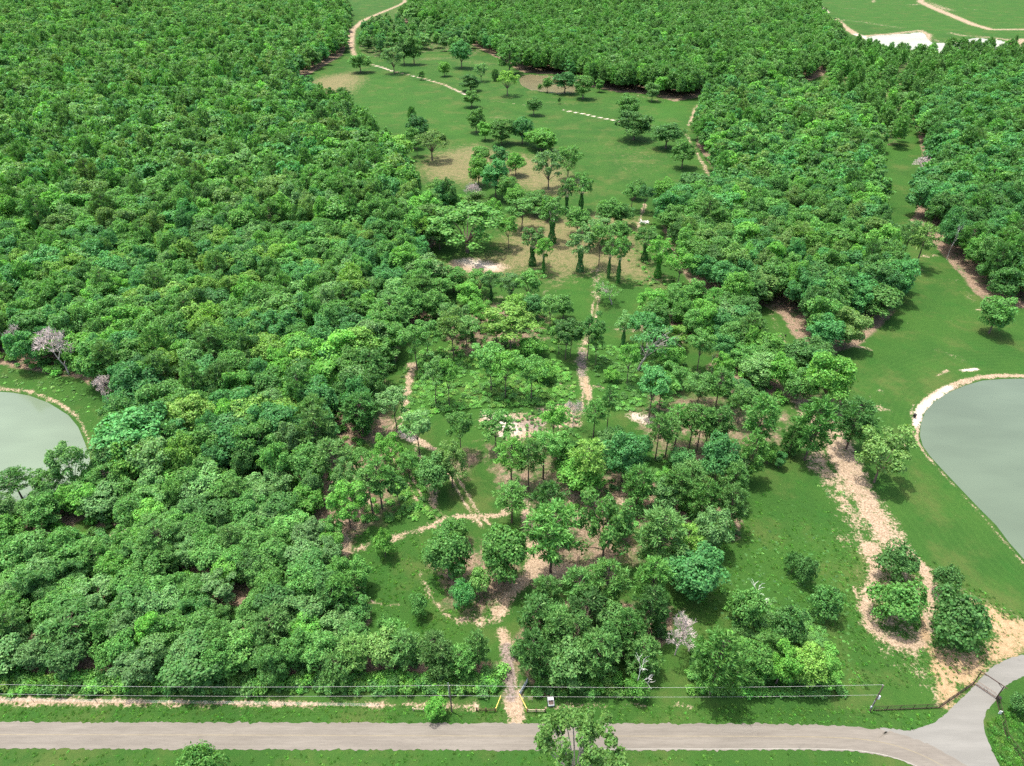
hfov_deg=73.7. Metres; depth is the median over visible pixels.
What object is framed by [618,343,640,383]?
broadleaf tree
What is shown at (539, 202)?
broadleaf tree
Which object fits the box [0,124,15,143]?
pine tree
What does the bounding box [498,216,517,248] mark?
broadleaf tree
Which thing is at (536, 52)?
pine woodland
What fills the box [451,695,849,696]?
power line
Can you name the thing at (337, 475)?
broadleaf tree
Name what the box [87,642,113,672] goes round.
shrub
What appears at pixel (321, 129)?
pine tree
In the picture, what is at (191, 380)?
pine tree
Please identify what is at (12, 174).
pine tree
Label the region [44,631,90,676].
broadleaf tree
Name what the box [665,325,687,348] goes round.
broadleaf tree
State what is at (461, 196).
broadleaf tree
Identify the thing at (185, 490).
broadleaf tree
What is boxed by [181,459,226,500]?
broadleaf tree
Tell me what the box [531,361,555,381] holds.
shrub
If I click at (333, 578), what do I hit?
broadleaf tree
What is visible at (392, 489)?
broadleaf tree
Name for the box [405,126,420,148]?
broadleaf tree
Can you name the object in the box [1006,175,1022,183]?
pine tree
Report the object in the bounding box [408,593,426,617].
shrub
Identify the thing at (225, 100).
pine tree
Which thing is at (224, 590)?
broadleaf tree
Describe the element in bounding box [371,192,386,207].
pine tree
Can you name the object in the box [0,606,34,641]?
broadleaf tree
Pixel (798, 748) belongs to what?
road marking
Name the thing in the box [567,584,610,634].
pine tree
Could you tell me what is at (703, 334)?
broadleaf tree
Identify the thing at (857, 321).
broadleaf tree
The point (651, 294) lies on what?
broadleaf tree
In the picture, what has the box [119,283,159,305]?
broadleaf tree
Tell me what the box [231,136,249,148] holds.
pine tree
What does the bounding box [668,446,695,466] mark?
shrub
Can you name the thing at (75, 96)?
pine tree
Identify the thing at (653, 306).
broadleaf tree
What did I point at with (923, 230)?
pine tree
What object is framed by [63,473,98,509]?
broadleaf tree
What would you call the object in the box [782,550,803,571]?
shrub
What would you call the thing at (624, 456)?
broadleaf tree
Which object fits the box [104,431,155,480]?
broadleaf tree
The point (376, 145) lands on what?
pine tree
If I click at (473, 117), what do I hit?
broadleaf tree
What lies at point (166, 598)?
broadleaf tree
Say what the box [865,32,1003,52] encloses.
pond water
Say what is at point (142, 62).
pine tree
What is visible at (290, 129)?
pine tree
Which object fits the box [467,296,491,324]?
broadleaf tree
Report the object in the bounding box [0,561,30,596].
broadleaf tree
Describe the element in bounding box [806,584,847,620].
shrub
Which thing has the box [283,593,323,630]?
broadleaf tree
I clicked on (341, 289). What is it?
broadleaf tree
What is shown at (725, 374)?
pine tree
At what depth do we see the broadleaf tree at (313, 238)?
277.30 m
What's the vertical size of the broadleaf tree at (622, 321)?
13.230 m
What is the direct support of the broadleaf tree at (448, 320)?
on the ground
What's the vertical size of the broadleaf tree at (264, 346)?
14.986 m
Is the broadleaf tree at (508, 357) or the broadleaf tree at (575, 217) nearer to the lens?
the broadleaf tree at (508, 357)
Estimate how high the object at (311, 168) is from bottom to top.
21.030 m
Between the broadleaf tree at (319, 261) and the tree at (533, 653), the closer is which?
the tree at (533, 653)
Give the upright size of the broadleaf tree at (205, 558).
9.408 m
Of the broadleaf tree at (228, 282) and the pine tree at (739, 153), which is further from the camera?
the pine tree at (739, 153)
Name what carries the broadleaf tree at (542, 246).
on the ground
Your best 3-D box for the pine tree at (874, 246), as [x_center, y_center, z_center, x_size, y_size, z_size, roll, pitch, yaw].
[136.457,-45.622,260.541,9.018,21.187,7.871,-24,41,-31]
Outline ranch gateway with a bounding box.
[974,669,1007,698]
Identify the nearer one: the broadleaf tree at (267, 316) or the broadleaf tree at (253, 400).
the broadleaf tree at (253, 400)
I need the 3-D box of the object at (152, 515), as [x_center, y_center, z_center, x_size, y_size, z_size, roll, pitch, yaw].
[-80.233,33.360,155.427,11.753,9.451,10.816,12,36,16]
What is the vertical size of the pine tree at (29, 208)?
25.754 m
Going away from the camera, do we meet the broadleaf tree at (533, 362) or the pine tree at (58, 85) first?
the broadleaf tree at (533, 362)
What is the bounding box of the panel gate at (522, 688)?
[519,678,527,693]
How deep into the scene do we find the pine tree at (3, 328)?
220.53 m
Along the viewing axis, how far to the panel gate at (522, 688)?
127.68 m
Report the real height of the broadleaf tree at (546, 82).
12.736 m
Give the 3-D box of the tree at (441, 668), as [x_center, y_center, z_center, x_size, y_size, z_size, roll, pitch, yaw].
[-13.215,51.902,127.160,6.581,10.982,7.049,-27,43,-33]
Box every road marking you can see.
[0,734,942,765]
[606,748,915,765]
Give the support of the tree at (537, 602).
on the ground
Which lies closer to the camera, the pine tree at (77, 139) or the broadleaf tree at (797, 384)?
the broadleaf tree at (797, 384)
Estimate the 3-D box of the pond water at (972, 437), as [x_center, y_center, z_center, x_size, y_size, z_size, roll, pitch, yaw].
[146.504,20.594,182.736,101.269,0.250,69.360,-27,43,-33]
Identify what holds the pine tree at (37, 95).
on the ground
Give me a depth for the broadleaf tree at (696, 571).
139.37 m
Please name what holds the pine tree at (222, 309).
on the ground
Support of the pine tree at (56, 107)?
on the ground
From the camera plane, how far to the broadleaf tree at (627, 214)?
310.48 m
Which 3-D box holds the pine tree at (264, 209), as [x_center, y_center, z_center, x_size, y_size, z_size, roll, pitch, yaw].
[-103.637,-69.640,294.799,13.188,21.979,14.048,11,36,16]
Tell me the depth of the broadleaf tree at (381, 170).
328.27 m
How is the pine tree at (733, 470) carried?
on the ground
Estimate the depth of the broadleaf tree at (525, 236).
274.87 m
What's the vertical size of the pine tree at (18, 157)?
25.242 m
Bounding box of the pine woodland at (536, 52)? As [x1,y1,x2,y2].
[0,0,1023,253]
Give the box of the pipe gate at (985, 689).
[975,681,995,696]
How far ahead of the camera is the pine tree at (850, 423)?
178.23 m
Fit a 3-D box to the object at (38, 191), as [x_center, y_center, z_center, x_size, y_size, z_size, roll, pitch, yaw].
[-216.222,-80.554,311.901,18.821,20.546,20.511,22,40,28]
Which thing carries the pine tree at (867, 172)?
on the ground
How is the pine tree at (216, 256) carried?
on the ground
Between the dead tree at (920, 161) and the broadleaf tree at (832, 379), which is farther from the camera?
the dead tree at (920, 161)
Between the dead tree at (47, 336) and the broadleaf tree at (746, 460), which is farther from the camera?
the dead tree at (47, 336)
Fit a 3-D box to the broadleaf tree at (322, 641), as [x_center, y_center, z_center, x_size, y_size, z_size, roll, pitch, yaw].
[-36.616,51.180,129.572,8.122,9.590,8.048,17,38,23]
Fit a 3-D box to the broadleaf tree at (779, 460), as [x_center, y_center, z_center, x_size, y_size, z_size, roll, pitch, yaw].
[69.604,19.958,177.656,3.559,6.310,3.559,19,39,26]
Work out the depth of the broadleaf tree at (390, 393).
184.45 m
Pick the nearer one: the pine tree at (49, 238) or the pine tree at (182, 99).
the pine tree at (49, 238)
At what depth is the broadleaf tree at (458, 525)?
154.25 m
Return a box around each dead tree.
[0,324,25,359]
[31,327,75,374]
[91,375,111,400]
[463,183,480,192]
[565,399,584,427]
[635,655,651,691]
[666,611,697,654]
[912,156,930,166]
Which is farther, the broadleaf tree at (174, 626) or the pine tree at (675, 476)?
the pine tree at (675, 476)
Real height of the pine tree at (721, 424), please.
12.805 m
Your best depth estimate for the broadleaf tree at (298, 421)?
178.37 m
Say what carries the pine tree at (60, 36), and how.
on the ground
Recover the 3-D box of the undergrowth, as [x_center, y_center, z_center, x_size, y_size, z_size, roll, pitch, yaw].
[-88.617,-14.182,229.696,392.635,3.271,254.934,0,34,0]
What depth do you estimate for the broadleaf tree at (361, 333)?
211.07 m
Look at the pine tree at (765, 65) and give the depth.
549.06 m
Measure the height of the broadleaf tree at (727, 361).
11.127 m
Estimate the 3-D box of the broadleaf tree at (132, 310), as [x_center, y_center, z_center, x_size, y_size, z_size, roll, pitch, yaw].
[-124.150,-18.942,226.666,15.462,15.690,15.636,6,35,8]
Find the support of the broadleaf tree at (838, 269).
on the ground
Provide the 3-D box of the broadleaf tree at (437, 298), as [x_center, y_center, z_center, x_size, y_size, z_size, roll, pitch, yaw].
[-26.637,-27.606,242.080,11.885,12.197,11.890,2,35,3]
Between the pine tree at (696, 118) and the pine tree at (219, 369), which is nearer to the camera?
the pine tree at (219, 369)
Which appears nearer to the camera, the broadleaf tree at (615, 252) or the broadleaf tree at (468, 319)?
the broadleaf tree at (468, 319)
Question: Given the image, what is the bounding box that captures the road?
[0,721,966,765]
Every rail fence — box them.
[476,707,495,711]
[527,708,545,711]
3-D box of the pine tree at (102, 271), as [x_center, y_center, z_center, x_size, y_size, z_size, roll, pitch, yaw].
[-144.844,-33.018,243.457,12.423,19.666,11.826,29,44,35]
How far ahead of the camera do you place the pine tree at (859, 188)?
316.07 m
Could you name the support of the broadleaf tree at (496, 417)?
on the ground
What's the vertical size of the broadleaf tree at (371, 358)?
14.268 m
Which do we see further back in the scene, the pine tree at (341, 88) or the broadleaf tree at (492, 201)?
the pine tree at (341, 88)
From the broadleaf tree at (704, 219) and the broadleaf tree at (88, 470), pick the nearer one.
the broadleaf tree at (88, 470)
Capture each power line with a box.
[0,684,437,686]
[29,694,449,695]
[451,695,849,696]
[459,685,852,687]
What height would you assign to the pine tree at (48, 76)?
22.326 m
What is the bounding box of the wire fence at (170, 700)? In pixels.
[14,698,379,706]
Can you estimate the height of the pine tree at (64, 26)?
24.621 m
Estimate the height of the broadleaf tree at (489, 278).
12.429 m
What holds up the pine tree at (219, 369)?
on the ground
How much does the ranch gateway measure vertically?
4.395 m
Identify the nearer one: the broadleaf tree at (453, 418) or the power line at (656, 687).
the power line at (656, 687)
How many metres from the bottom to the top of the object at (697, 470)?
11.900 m
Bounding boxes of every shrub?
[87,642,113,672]
[89,564,103,588]
[91,531,114,553]
[176,739,230,765]
[178,571,205,583]
[248,586,256,596]
[342,590,372,621]
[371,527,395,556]
[376,613,392,628]
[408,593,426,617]
[424,694,446,721]
[448,577,475,608]
[468,566,491,596]
[518,334,547,356]
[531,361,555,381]
[603,366,620,380]
[624,672,650,701]
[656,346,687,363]
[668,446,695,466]
[726,587,770,625]
[767,602,813,642]
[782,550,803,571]
[795,556,820,582]
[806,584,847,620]
[865,577,929,626]
[869,537,921,581]
[930,582,992,656]
[931,561,964,593]
[1008,690,1023,712]
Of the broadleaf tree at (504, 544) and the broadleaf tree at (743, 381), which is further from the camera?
the broadleaf tree at (743, 381)
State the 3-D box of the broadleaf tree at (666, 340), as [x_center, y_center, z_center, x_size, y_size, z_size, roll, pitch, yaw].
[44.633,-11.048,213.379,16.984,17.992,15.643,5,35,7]
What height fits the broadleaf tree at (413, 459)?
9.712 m
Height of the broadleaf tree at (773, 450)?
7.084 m
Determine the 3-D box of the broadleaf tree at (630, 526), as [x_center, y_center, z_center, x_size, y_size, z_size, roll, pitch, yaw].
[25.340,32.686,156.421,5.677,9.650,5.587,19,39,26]
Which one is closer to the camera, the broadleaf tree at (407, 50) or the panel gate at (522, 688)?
the panel gate at (522, 688)
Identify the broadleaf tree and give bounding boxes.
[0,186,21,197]
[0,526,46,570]
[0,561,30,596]
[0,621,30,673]
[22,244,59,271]
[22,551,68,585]
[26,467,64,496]
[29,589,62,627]
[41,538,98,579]
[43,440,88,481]
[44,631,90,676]
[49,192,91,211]
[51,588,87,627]
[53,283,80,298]
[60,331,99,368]
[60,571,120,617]
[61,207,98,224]
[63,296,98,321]
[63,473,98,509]
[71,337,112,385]
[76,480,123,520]
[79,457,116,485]
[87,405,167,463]
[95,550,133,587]
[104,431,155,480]
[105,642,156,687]
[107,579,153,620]
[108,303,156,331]
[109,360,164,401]
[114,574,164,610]
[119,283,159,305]
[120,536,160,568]
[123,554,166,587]
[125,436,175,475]
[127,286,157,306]
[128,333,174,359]
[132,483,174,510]
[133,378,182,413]
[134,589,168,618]
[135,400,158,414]
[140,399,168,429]
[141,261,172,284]
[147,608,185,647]
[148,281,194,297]
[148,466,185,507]
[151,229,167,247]
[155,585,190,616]
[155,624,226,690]
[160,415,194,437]
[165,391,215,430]
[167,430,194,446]
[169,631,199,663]
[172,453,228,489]
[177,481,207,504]
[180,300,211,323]
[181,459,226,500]
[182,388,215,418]
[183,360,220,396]
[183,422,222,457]
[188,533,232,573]
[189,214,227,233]
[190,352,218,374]
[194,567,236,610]
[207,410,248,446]
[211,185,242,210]
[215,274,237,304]
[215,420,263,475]
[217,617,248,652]
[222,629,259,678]
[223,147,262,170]
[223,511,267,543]
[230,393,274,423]
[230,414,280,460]
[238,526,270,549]
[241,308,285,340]
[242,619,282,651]
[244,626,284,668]
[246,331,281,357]
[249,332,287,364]
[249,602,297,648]
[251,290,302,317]
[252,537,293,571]
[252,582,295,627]
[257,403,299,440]
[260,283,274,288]
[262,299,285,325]
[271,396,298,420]
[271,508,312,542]
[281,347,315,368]
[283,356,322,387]
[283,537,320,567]
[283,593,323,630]
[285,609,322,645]
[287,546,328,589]
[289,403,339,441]
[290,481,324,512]
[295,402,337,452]
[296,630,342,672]
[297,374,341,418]
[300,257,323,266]
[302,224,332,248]
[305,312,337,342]
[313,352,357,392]
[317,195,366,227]
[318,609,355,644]
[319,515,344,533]
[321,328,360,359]
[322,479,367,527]
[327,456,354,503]
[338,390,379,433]
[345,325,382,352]
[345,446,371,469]
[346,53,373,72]
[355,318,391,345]
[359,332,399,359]
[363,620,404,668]
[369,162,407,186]
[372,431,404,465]
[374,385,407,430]
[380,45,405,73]
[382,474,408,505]
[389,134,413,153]
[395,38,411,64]
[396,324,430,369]
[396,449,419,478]
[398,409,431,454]
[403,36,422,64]
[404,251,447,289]
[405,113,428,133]
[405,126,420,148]
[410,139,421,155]
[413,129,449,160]
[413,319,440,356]
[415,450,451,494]
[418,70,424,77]
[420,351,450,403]
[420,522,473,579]
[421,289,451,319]
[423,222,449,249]
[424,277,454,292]
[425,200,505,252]
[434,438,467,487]
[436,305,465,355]
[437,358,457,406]
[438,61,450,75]
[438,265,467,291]
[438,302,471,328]
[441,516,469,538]
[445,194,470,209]
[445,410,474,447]
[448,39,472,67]
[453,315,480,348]
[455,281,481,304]
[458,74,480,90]
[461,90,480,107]
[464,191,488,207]
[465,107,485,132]
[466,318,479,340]
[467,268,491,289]
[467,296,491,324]
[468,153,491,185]
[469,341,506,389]
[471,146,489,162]
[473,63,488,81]
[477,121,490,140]
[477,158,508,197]
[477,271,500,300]
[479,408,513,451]
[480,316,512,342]
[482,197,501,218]
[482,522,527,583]
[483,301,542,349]
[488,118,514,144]
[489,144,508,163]
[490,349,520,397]
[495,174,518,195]
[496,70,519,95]
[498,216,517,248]
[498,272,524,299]
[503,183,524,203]
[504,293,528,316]
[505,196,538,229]
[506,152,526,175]
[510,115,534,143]
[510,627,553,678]
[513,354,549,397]
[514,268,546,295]
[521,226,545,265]
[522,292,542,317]
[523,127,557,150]
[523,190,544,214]
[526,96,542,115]
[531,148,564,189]
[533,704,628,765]
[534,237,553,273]
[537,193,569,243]
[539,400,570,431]
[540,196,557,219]
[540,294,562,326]
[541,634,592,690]
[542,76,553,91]
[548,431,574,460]
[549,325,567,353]
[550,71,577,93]
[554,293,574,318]
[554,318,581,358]
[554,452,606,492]
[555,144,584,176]
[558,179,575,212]
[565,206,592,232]
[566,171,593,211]
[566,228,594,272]
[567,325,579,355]
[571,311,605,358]
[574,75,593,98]
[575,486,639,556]
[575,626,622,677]
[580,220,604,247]
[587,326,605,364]
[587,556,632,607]
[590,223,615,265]
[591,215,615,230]
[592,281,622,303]
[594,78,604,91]
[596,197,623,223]
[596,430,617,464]
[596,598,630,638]
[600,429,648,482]
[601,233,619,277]
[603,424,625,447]
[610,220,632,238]
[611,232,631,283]
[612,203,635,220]
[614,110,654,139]
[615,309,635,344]
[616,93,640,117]
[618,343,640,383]
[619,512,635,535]
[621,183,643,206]
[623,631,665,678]
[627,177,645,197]
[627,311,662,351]
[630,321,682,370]
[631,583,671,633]
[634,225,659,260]
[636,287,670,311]
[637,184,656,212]
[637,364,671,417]
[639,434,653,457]
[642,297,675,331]
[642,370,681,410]
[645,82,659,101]
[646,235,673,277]
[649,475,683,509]
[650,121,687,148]
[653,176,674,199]
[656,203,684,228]
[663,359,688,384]
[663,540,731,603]
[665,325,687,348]
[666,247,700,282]
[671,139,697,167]
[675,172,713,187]
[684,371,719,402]
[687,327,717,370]
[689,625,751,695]
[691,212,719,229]
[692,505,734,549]
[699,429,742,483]
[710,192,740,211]
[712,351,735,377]
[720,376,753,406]
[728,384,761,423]
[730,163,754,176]
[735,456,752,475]
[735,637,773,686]
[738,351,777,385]
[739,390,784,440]
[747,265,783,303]
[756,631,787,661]
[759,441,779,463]
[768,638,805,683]
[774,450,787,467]
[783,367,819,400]
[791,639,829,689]
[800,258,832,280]
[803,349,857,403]
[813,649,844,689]
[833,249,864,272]
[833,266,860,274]
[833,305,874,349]
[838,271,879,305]
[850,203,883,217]
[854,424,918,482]
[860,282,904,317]
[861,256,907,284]
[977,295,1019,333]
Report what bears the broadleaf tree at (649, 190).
on the ground
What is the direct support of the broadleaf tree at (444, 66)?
on the ground
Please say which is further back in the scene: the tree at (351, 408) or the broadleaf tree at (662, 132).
the broadleaf tree at (662, 132)
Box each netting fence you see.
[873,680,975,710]
[996,695,1023,760]
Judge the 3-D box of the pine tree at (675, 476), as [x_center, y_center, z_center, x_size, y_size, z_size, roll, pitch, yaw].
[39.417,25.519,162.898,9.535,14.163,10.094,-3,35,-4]
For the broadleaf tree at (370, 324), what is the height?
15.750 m
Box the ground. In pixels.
[0,0,1023,765]
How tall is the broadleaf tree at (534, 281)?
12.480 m
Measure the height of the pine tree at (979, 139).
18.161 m
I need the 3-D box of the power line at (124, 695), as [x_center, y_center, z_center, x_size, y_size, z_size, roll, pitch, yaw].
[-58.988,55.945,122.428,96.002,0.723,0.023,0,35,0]
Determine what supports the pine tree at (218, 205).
on the ground
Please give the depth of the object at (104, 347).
201.34 m
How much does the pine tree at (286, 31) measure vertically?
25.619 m
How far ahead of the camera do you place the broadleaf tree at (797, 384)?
198.52 m
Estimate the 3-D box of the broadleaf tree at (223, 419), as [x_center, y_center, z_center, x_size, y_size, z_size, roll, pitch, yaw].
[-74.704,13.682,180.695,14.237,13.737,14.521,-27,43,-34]
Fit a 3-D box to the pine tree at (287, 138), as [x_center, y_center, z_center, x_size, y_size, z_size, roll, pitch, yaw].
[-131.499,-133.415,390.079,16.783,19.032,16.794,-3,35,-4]
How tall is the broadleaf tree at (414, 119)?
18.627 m
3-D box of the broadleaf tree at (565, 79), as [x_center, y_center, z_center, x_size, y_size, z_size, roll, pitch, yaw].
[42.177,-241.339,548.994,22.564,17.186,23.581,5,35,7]
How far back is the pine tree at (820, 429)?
172.37 m
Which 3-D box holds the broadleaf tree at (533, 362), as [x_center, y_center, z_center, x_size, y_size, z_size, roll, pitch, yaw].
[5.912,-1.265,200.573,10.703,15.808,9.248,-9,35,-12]
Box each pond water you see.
[0,392,89,501]
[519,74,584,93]
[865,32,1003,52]
[920,379,1023,558]
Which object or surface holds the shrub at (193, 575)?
on the ground
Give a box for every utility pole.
[448,685,452,711]
[869,684,883,711]
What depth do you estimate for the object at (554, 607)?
129.55 m
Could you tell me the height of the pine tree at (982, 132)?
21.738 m
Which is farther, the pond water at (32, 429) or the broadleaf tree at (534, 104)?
the broadleaf tree at (534, 104)
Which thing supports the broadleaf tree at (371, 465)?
on the ground
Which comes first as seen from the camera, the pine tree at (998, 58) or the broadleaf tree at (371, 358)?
the broadleaf tree at (371, 358)
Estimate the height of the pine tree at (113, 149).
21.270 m
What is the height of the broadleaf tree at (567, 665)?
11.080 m
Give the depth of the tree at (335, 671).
125.58 m
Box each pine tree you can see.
[0,95,9,108]
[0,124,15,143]
[0,143,23,160]
[0,183,21,213]
[0,282,20,302]
[0,316,9,343]
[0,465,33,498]
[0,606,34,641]
[2,75,21,91]
[3,168,24,186]
[4,96,23,109]
[8,140,28,161]
[11,110,33,125]
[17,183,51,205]
[18,167,45,184]
[21,194,51,229]
[25,139,51,155]
[26,158,58,180]
[31,89,44,104]
[32,126,62,142]
[32,277,65,300]
[33,227,49,243]
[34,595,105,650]
[38,231,66,247]
[39,72,56,84]
[45,150,68,167]
[48,160,71,182]
[50,100,67,122]
[51,81,71,90]
[52,94,74,105]
[53,33,72,40]
[54,107,80,132]
[56,23,70,31]
[70,92,87,108]
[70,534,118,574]
[72,124,88,131]
[73,133,103,156]
[74,126,91,135]
[74,157,98,180]
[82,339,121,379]
[85,264,119,297]
[86,189,118,228]
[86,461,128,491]
[95,129,112,141]
[95,153,120,172]
[98,144,125,160]
[109,92,127,109]
[113,106,130,125]
[116,233,138,248]
[118,69,128,77]
[118,123,138,139]
[124,95,137,103]
[126,175,146,196]
[128,218,151,242]
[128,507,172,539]
[135,92,151,105]
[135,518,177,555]
[136,58,153,68]
[138,325,172,354]
[139,350,178,382]
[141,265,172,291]
[142,186,170,202]
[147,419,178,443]
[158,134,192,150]
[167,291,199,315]
[169,182,197,209]
[175,91,192,106]
[175,359,208,390]
[177,116,193,133]
[180,126,200,141]
[181,166,205,193]
[188,160,208,184]
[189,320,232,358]
[196,249,209,273]
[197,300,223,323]
[201,248,231,280]
[202,359,240,393]
[210,201,230,215]
[213,100,231,113]
[214,88,230,97]
[214,302,238,320]
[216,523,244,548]
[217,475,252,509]
[219,110,235,123]
[221,96,239,106]
[223,138,242,160]
[225,165,241,185]
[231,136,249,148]
[239,89,256,100]
[240,113,257,132]
[241,50,249,57]
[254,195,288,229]
[263,152,282,174]
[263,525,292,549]
[269,130,287,150]
[271,133,291,149]
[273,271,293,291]
[275,106,295,121]
[276,67,291,79]
[280,127,298,145]
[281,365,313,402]
[282,27,294,38]
[283,157,300,171]
[285,85,304,104]
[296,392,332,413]
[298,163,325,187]
[300,174,312,190]
[305,97,318,112]
[305,117,318,129]
[308,126,328,142]
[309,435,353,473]
[311,87,327,101]
[313,105,328,123]
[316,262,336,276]
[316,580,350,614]
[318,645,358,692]
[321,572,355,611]
[324,99,342,112]
[326,118,342,137]
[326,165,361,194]
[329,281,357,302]
[330,153,350,173]
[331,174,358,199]
[332,90,354,106]
[334,86,353,100]
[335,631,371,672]
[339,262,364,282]
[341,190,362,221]
[343,113,363,128]
[345,147,357,169]
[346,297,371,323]
[350,185,363,211]
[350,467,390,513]
[351,158,370,179]
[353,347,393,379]
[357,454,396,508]
[359,181,380,209]
[366,146,383,163]
[368,142,382,151]
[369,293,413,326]
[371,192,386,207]
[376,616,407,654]
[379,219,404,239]
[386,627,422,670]
[407,106,416,124]
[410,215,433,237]
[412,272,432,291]
[415,190,441,202]
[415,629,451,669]
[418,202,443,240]
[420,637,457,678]
[446,643,477,677]
[464,628,491,666]
[490,69,498,80]
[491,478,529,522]
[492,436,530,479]
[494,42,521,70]
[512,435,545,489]
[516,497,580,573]
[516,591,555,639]
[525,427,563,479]
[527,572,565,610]
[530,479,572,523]
[542,610,576,644]
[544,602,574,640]
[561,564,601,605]
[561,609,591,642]
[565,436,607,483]
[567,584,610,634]
[582,398,610,437]
[601,383,621,426]
[612,606,646,653]
[621,462,657,504]
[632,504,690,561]
[634,554,676,600]
[637,55,655,62]
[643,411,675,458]
[656,466,696,508]
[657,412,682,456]
[665,403,695,445]
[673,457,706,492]
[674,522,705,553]
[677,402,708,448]
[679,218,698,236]
[687,476,725,516]
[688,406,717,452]
[689,115,705,137]
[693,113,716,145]
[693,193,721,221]
[701,407,719,441]
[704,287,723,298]
[704,414,730,439]
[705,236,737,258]
[705,366,736,406]
[706,404,736,439]
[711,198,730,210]
[715,482,751,525]
[718,458,750,497]
[723,85,739,98]
[734,152,750,162]
[739,311,768,344]
[739,432,769,479]
[742,135,762,154]
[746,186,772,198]
[757,61,774,75]
[778,424,801,456]
[783,220,814,245]
[789,394,839,460]
[795,188,812,210]
[813,198,831,207]
[833,395,883,449]
[842,168,862,184]
[847,125,866,146]
[851,185,870,196]
[855,166,875,179]
[861,238,881,261]
[870,138,886,162]
[878,238,900,249]
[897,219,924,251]
[910,222,943,259]
[919,112,942,133]
[923,107,951,131]
[923,121,947,145]
[952,155,964,164]
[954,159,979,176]
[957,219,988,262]
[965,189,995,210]
[968,136,983,145]
[975,127,987,138]
[983,84,1002,94]
[983,165,1004,180]
[983,241,1018,290]
[985,54,1004,64]
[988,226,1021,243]
[998,111,1013,121]
[999,211,1021,230]
[1001,232,1023,284]
[1003,147,1020,162]
[1005,184,1023,203]
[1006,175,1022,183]
[1007,220,1023,239]
[1011,104,1023,116]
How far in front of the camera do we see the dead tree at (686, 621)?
127.92 m
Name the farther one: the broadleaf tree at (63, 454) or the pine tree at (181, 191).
the pine tree at (181, 191)
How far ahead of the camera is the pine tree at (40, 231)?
275.81 m
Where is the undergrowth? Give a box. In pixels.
[0,210,873,699]
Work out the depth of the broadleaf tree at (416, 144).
404.70 m
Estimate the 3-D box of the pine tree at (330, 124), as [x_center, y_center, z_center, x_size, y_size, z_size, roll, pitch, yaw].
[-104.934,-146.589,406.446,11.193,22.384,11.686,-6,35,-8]
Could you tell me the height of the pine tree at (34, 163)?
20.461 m
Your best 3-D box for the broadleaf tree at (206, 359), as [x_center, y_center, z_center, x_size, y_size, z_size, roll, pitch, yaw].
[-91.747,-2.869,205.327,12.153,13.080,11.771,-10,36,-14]
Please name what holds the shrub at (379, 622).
on the ground
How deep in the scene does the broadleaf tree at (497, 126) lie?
422.62 m
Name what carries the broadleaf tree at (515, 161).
on the ground
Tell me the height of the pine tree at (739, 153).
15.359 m
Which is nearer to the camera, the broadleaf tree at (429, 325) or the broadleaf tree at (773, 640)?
the broadleaf tree at (773, 640)
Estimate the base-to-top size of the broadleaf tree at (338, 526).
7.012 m
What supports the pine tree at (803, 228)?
on the ground
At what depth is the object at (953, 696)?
124.81 m
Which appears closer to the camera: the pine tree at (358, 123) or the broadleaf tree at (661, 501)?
the broadleaf tree at (661, 501)
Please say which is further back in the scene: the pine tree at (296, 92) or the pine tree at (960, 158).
the pine tree at (296, 92)
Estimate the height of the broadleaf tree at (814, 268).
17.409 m
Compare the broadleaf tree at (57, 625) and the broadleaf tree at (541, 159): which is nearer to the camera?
the broadleaf tree at (57, 625)
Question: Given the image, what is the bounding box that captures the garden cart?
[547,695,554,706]
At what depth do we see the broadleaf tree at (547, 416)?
181.74 m
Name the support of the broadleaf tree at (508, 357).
on the ground
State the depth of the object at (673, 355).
216.71 m
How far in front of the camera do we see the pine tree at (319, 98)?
470.10 m
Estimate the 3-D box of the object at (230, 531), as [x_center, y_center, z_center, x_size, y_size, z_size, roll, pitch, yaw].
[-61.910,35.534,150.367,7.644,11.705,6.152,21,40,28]
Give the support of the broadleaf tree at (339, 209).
on the ground
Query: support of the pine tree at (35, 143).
on the ground
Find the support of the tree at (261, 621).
on the ground
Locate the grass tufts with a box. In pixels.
[0,464,1023,765]
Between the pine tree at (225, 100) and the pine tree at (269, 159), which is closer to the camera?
the pine tree at (269, 159)
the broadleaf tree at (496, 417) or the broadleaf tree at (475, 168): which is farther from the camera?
the broadleaf tree at (475, 168)
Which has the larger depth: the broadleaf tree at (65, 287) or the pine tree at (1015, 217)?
the pine tree at (1015, 217)
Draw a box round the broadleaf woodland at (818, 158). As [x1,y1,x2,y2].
[0,0,1023,685]
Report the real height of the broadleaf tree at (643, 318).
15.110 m
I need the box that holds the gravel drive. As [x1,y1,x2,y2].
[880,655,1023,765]
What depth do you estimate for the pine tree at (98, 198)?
292.83 m
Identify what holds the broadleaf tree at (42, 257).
on the ground
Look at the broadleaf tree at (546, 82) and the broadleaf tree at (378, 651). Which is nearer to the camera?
the broadleaf tree at (378, 651)
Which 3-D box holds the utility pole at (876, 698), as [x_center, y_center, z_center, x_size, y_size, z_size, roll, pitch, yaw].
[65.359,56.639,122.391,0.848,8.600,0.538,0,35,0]

